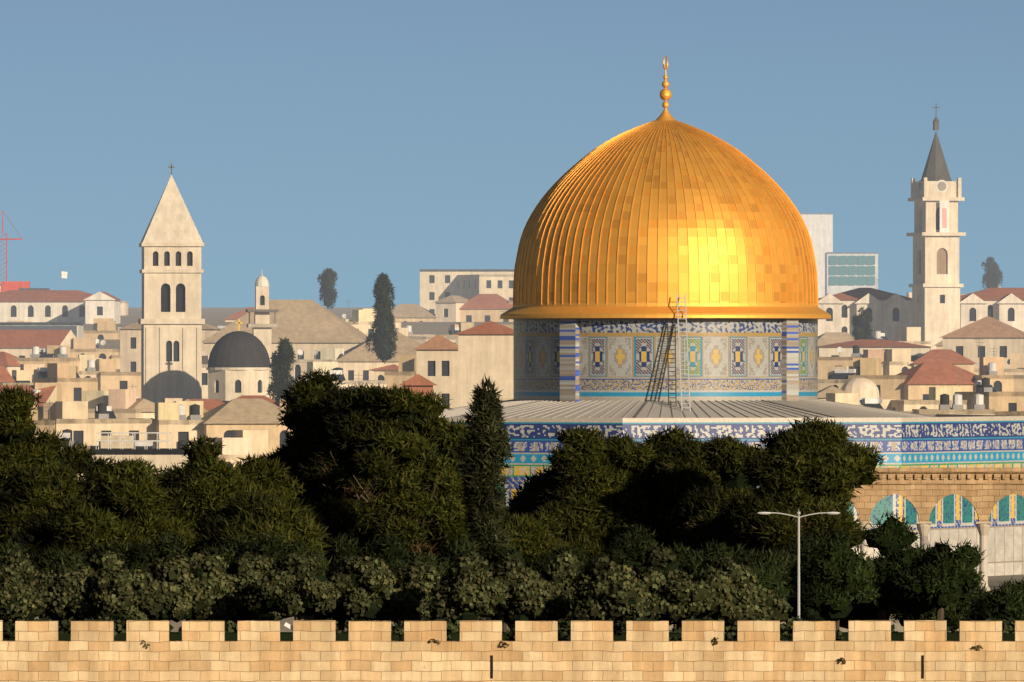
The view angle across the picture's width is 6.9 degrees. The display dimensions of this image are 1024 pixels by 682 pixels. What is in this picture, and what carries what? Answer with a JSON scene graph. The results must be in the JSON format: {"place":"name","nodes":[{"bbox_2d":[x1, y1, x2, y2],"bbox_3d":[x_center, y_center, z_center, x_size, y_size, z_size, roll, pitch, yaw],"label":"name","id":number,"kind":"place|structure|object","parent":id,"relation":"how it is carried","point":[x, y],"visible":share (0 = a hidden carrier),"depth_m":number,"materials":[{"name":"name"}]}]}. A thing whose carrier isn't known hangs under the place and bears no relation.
{"place":"outdoors","nodes":[
{"label":"outdoors","id":0,"kind":"place"},
{"bbox_2d":[0,536,32,564],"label":"tree","id":1,"kind":"object","parent":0,"point":[8,544],"depth_m":437.47,"materials":[{"name":"green plant"}]},
{"bbox_2d":[0,548,48,625],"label":"bush","id":2,"kind":"object","parent":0,"point":[22,588],"depth_m":412.58,"materials":[{"name":"green plant"}]},
{"bbox_2d":[0,463,84,543],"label":"tree","id":3,"kind":"object","parent":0,"point":[54,492],"depth_m":464.21,"materials":[{"name":"green plant"}]},
{"bbox_2d":[0,383,98,488],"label":"tree","id":4,"kind":"object","parent":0,"point":[7,453],"depth_m":478.25,"materials":[{"name":"green plant"}]},
{"bbox_2d":[29,544,86,572],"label":"tree","id":5,"kind":"object","parent":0,"point":[60,554],"depth_m":436.19,"materials":[{"name":"green plant"}]},
{"bbox_2d":[35,565,95,629],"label":"bush","id":6,"kind":"object","parent":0,"point":[60,588],"depth_m":420.51,"materials":[{"name":"green plant"}]},
{"bbox_2d":[9,454,197,563],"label":"tree","id":7,"kind":"object","parent":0,"point":[127,491],"depth_m":448.07,"materials":[{"name":"green plant"}]},
{"bbox_2d":[81,538,140,569],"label":"tree","id":8,"kind":"object","parent":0,"point":[100,550],"depth_m":440.69,"materials":[{"name":"green plant"}]},
{"bbox_2d":[80,550,152,627],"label":"bush","id":9,"kind":"object","parent":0,"point":[138,614],"depth_m":412.48,"materials":[{"name":"green plant"}]},
{"bbox_2d":[122,530,192,620],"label":"tree","id":10,"kind":"object","parent":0,"point":[162,542],"depth_m":439.51,"materials":[{"name":"green plant"}]},
{"bbox_2d":[151,464,179,482],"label":"tree","id":11,"kind":"object","parent":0,"point":[163,472],"depth_m":460.71,"materials":[{"name":"green plant"}]},
{"bbox_2d":[134,552,212,622],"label":"bush","id":12,"kind":"object","parent":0,"point":[180,604],"depth_m":413.18,"materials":[{"name":"green plant"}]},
{"bbox_2d":[183,552,242,621],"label":"bush","id":13,"kind":"object","parent":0,"point":[235,595],"depth_m":415.41,"materials":[{"name":"green plant"}]},
{"bbox_2d":[153,434,281,554],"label":"tree","id":14,"kind":"object","parent":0,"point":[195,498],"depth_m":452.46,"materials":[{"name":"green plant"}]},
{"bbox_2d":[199,530,255,631],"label":"tree","id":15,"kind":"object","parent":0,"point":[219,550],"depth_m":434.28,"materials":[{"name":"green plant"}]},
{"bbox_2d":[226,551,282,622],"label":"bush","id":16,"kind":"object","parent":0,"point":[240,574],"depth_m":418.46,"materials":[{"name":"green plant"}]},
{"bbox_2d":[188,489,331,556],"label":"tree","id":17,"kind":"object","parent":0,"point":[264,524],"depth_m":438.22,"materials":[{"name":"green plant"}]},
{"bbox_2d":[34,307,512,631],"bbox_3d":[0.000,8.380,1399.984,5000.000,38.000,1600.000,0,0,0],"label":"ground","id":18,"kind":"structure","parent":0,"point":[214,316],"depth_m":1448.35,"materials":[{"name":"stone"}]},
{"bbox_2d":[89,432,187,476],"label":"building","id":19,"kind":"structure","parent":18,"relation":"on","point":[163,457],"depth_m":699.98,"materials":[{"name":"stone"}]},
{"bbox_2d":[0,103,1023,408],"bbox_3d":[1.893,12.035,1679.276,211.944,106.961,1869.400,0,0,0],"label":"city buildings","id":20,"kind":"structure","parent":18,"relation":"on","point":[168,337],"depth_m":1097.17,"materials":[{"name":"stone"}]},
{"bbox_2d":[0,256,874,337],"bbox_3d":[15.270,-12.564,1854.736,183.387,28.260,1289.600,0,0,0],"label":"city glass panes","id":21,"kind":"object","parent":20,"relation":"attached to","point":[833,270],"visible":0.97,"depth_m":2499.55,"materials":[{"name":"teal glass"}]},
{"bbox_2d":[0,279,1023,479],"bbox_3d":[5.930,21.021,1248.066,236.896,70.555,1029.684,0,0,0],"label":"city buildings","id":22,"kind":"structure","parent":18,"relation":"on","point":[85,389],"depth_m":950.22,"materials":[{"name":"stone"}]},
{"bbox_2d":[266,337,295,402],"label":"cypress tree","id":23,"kind":"object","parent":22,"relation":"on","point":[285,348],"depth_m":899.39,"materials":[{"name":"green plant"}]},
{"bbox_2d":[364,272,398,363],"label":"cypress tree","id":24,"kind":"object","parent":22,"relation":"on","point":[379,340],"depth_m":999.19,"materials":[{"name":"green plant"}]},
{"bbox_2d":[850,306,873,339],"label":"tree","id":25,"kind":"object","parent":22,"relation":"on","point":[861,333],"depth_m":1148.93,"materials":[{"name":"green plant"}]},
{"bbox_2d":[233,453,327,531],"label":"tree","id":26,"kind":"object","parent":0,"point":[263,463],"depth_m":464.44,"materials":[{"name":"green plant"}]},
{"bbox_2d":[225,530,339,620],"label":"tree","id":27,"kind":"object","parent":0,"point":[322,559],"depth_m":432.59,"materials":[{"name":"green plant"}]},
{"bbox_2d":[241,551,340,619],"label":"bush","id":28,"kind":"object","parent":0,"point":[287,572],"depth_m":411.37,"materials":[{"name":"green plant"}]},
{"bbox_2d":[244,367,348,570],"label":"tree","id":29,"kind":"object","parent":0,"point":[282,452],"depth_m":472.91,"materials":[{"name":"green plant"}]},
{"bbox_2d":[317,267,338,308],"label":"cypress tree","id":30,"kind":"object","parent":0,"point":[326,284],"depth_m":1299.69,"materials":[{"name":"plant"}]},
{"bbox_2d":[314,464,343,515],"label":"pine tree dead twigs","id":31,"kind":"object","parent":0,"point":[326,468],"visible":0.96,"depth_m":467.62,"materials":[{"name":"brown wood"}]},
{"bbox_2d":[294,383,387,500],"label":"tree","id":32,"kind":"object","parent":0,"point":[323,456],"depth_m":468.42,"materials":[{"name":"green plant"}]},
{"bbox_2d":[306,532,383,631],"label":"tree","id":33,"kind":"object","parent":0,"point":[340,541],"depth_m":440.47,"materials":[{"name":"green plant"}]},
{"bbox_2d":[325,555,405,624],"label":"bush","id":34,"kind":"object","parent":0,"point":[390,576],"depth_m":418.66,"materials":[{"name":"green plant"}]},
{"bbox_2d":[339,481,438,557],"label":"pine tree dead twigs","id":35,"kind":"object","parent":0,"point":[389,515],"visible":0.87,"depth_m":465.25,"materials":[{"name":"brown wood"}]},
{"bbox_2d":[316,383,476,555],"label":"tree","id":36,"kind":"object","parent":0,"point":[403,433],"depth_m":465.57,"materials":[{"name":"green plant"}]},
{"bbox_2d":[360,531,453,631],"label":"tree","id":37,"kind":"object","parent":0,"point":[377,551],"depth_m":434.60,"materials":[{"name":"green plant"}]},
{"bbox_2d":[383,560,439,624],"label":"bush","id":38,"kind":"object","parent":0,"point":[409,588],"depth_m":419.38,"materials":[{"name":"green plant"}]},
{"bbox_2d":[433,536,479,622],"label":"tree","id":39,"kind":"object","parent":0,"point":[443,550],"depth_m":437.37,"materials":[{"name":"green plant"}]},
{"bbox_2d":[428,553,509,625],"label":"bush","id":40,"kind":"object","parent":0,"point":[457,586],"depth_m":412.98,"materials":[{"name":"green plant"}]},
{"bbox_2d":[420,491,519,560],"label":"tree","id":41,"kind":"object","parent":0,"point":[466,505],"depth_m":497.18,"materials":[{"name":"green plant"}]},
{"bbox_2d":[442,542,547,619],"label":"tree","id":42,"kind":"object","parent":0,"point":[500,551],"depth_m":434.28,"materials":[{"name":"green plant"}]},
{"bbox_2d":[0,620,1023,681],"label":"crenellated stone wall","id":43,"kind":"structure","parent":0,"point":[534,651],"depth_m":399.97,"materials":[{"name":"beige stone"}]},
{"bbox_2d":[141,637,982,664],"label":"wall plants","id":44,"kind":"object","parent":43,"relation":"attached to","point":[716,643],"depth_m":399.89,"materials":[{"name":"green plant"}]},
{"bbox_2d":[284,622,923,678],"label":"arrow slit","id":45,"kind":"structure","parent":43,"relation":"attached to","point":[288,625],"depth_m":399.96,"materials":[{"name":"black"}]},
{"bbox_2d":[0,0,1023,306],"label":"sky","id":46,"kind":"structure","parent":0,"point":[360,140],"materials":[{"name":"blue"}]},
{"bbox_2d":[489,556,551,631],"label":"bush","id":47,"kind":"object","parent":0,"point":[535,582],"depth_m":420.41,"materials":[{"name":"green plant"}]},
{"bbox_2d":[505,465,553,516],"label":"tree","id":48,"kind":"object","parent":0,"point":[524,504],"depth_m":503.77,"materials":[{"name":"green plant"}]},
{"bbox_2d":[498,508,570,630],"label":"tree","id":49,"kind":"object","parent":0,"point":[528,543],"depth_m":492.83,"materials":[{"name":"green plant"}]},
{"bbox_2d":[529,541,590,628],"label":"tree","id":50,"kind":"object","parent":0,"point":[577,552],"depth_m":435.34,"materials":[{"name":"green plant"}]},
{"bbox_2d":[538,552,590,620],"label":"bush","id":51,"kind":"object","parent":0,"point":[563,594],"depth_m":420.82,"materials":[{"name":"green plant"}]},
{"bbox_2d":[528,424,640,627],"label":"tree","id":52,"kind":"object","parent":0,"point":[570,508],"depth_m":497.66,"materials":[{"name":"green plant"}]},
{"bbox_2d":[568,553,658,622],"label":"bush","id":53,"kind":"object","parent":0,"point":[615,584],"depth_m":411.17,"materials":[{"name":"green plant"}]},
{"bbox_2d":[571,430,657,631],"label":"tree","id":54,"kind":"object","parent":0,"point":[613,507],"depth_m":497.66,"materials":[{"name":"green plant"}]},
{"bbox_2d":[602,522,664,567],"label":"tree","id":55,"kind":"object","parent":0,"point":[624,537],"depth_m":440.90,"materials":[{"name":"green plant"}]},
{"bbox_2d":[637,494,691,549],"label":"tree","id":56,"kind":"object","parent":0,"point":[659,529],"depth_m":495.72,"materials":[{"name":"green plant"}]},
{"bbox_2d":[630,545,718,623],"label":"bush","id":57,"kind":"object","parent":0,"point":[668,553],"depth_m":411.57,"materials":[{"name":"green plant"}]},
{"bbox_2d":[640,423,708,627],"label":"tree","id":58,"kind":"object","parent":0,"point":[687,434],"depth_m":504.02,"materials":[{"name":"green plant"}]},
{"bbox_2d":[666,540,703,628],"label":"tree","id":59,"kind":"object","parent":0,"point":[680,550],"depth_m":440.37,"materials":[{"name":"green plant"}]},
{"bbox_2d":[640,434,750,513],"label":"tree","id":60,"kind":"object","parent":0,"point":[682,463],"depth_m":494.75,"materials":[{"name":"green plant"}]},
{"bbox_2d":[678,538,751,577],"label":"tree","id":61,"kind":"object","parent":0,"point":[720,548],"depth_m":433.22,"materials":[{"name":"green plant"}]},
{"bbox_2d":[675,431,767,553],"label":"tree","id":62,"kind":"object","parent":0,"point":[715,497],"depth_m":488.39,"materials":[{"name":"green plant"}]},
{"bbox_2d":[708,488,756,547],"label":"tree","id":63,"kind":"object","parent":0,"point":[724,526],"depth_m":480.59,"materials":[{"name":"green plant"}]},
{"bbox_2d":[693,554,792,631],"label":"olive tree crown","id":64,"kind":"object","parent":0,"point":[729,583],"depth_m":416.62},
{"bbox_2d":[733,546,803,611],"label":"tree","id":65,"kind":"object","parent":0,"point":[783,566],"depth_m":433.01,"materials":[{"name":"green plant"}]},
{"bbox_2d":[750,562,790,602],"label":"tree","id":66,"kind":"object","parent":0,"point":[768,574],"depth_m":423.08,"materials":[{"name":"green plant"}]},
{"bbox_2d":[740,504,811,551],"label":"pine tree dead twigs","id":67,"kind":"object","parent":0,"point":[768,545],"visible":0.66,"depth_m":466.85,"materials":[{"name":"brown wood"}]},
{"bbox_2d":[766,528,830,621],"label":"tree","id":68,"kind":"object","parent":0,"point":[793,546],"depth_m":437.58,"materials":[{"name":"green plant"}]},
{"bbox_2d":[717,416,884,554],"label":"tree","id":69,"kind":"object","parent":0,"point":[821,500],"depth_m":467.62,"materials":[{"name":"green plant"}]},
{"bbox_2d":[792,528,883,630],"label":"tree","id":70,"kind":"object","parent":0,"point":[825,587],"depth_m":424.84,"materials":[{"name":"green plant"}]},
{"bbox_2d":[839,608,897,628],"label":"bush","id":71,"kind":"object","parent":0,"point":[845,623],"depth_m":437.58,"materials":[{"name":"green plant"}]},
{"bbox_2d":[856,521,991,590],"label":"columns","id":72,"kind":"structure","parent":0,"point":[983,528],"depth_m":530.18,"materials":[{"name":"beige stone"}]},
{"bbox_2d":[886,598,969,628],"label":"tree","id":73,"kind":"object","parent":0,"point":[948,609],"depth_m":432.59,"materials":[{"name":"green plant"}]},
{"bbox_2d":[890,538,987,619],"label":"tree","id":74,"kind":"object","parent":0,"point":[944,567],"depth_m":423.70,"materials":[{"name":"green plant"}]},
{"bbox_2d":[902,416,1023,575],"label":"tiled wall","id":75,"kind":"structure","parent":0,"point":[967,442],"depth_m":568.85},
{"bbox_2d":[949,582,992,630],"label":"tree","id":76,"kind":"object","parent":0,"point":[978,590],"depth_m":440.04,"materials":[{"name":"green plant"}]},
{"bbox_2d":[981,256,1003,288],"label":"tree","id":77,"kind":"object","parent":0,"point":[990,265],"depth_m":1699.26,"materials":[{"name":"plant"}]},
{"bbox_2d":[964,576,1023,620],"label":"tree","id":78,"kind":"object","parent":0,"point":[1013,584],"depth_m":432.48,"materials":[{"name":"green plant"}]},
{"bbox_2d":[967,583,1023,631],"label":"bush","id":79,"kind":"object","parent":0,"point":[1019,596],"depth_m":418.77,"materials":[{"name":"green plant"}]},
{"label":"esplanade ground","id":80,"kind":"structure","parent":0,"visible":0},
{"bbox_2d":[452,373,515,631],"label":"cypress tree","id":81,"kind":"object","parent":80,"relation":"on","point":[484,527],"depth_m":451.36,"materials":[{"name":"green plant"}]},
{"bbox_2d":[3,632,1014,640],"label":"hedge row backdrop","id":82,"kind":"structure","parent":80,"relation":"on","point":[288,636],"depth_m":403.47,"materials":[{"name":"green plant"}]},
{"bbox_2d":[3,615,1023,640],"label":"hedge leaves","id":83,"kind":"object","parent":82,"relation":"on","point":[787,628],"visible":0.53,"depth_m":403.92,"materials":[{"name":"green plant"}]},
{"bbox_2d":[757,509,839,618],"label":"street lamp","id":84,"kind":"object","parent":80,"relation":"on","point":[798,567],"visible":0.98,"depth_m":407.93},
{"bbox_2d":[669,574,1023,631],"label":"platform terrace","id":85,"kind":"structure","parent":80,"relation":"on","point":[993,581],"depth_m":554.54,"materials":[{"name":"stone"}]},
{"bbox_2d":[439,399,1009,417],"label":"roof","id":86,"kind":"structure","parent":85,"relation":"on","point":[818,408],"depth_m":568.27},
{"bbox_2d":[439,417,622,506],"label":"tiled wall","id":87,"kind":"structure","parent":86,"relation":"attached to","point":[532,440],"depth_m":558.52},
{"bbox_2d":[513,318,817,400],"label":"drum wall","id":88,"kind":"structure","parent":86,"relation":"on","point":[731,359],"depth_m":570.68,"materials":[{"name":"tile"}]},
{"bbox_2d":[500,57,830,318],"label":"dome","id":89,"kind":"structure","parent":88,"relation":"on","point":[547,310],"depth_m":573.22,"materials":[{"name":"gold metal"}]},
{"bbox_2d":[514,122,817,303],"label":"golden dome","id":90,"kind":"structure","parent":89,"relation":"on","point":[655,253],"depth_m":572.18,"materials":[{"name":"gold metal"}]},
{"bbox_2d":[560,318,798,401],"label":"pilasters","id":91,"kind":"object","parent":88,"relation":"on","point":[569,359],"depth_m":571.87,"materials":[{"name":"tile"}]},
{"bbox_2d":[667,293,690,410],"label":"ladder","id":92,"kind":"object","parent":86,"relation":"on","point":[687,361],"visible":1,"depth_m":567.89,"materials":[{"name":"metal"}]},
{"bbox_2d":[623,418,901,559],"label":"tiled wall","id":93,"kind":"structure","parent":85,"relation":"on","point":[884,433],"depth_m":558.15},
{"bbox_2d":[851,468,1023,521],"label":"arcade","id":94,"kind":"object","parent":85,"relation":"on","point":[925,491],"visible":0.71,"depth_m":529.98},
{"bbox_2d":[853,509,935,619],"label":"tree","id":95,"kind":"object","parent":80,"relation":"on","point":[902,607],"depth_m":426.92,"materials":[{"name":"green plant"}]}
]}

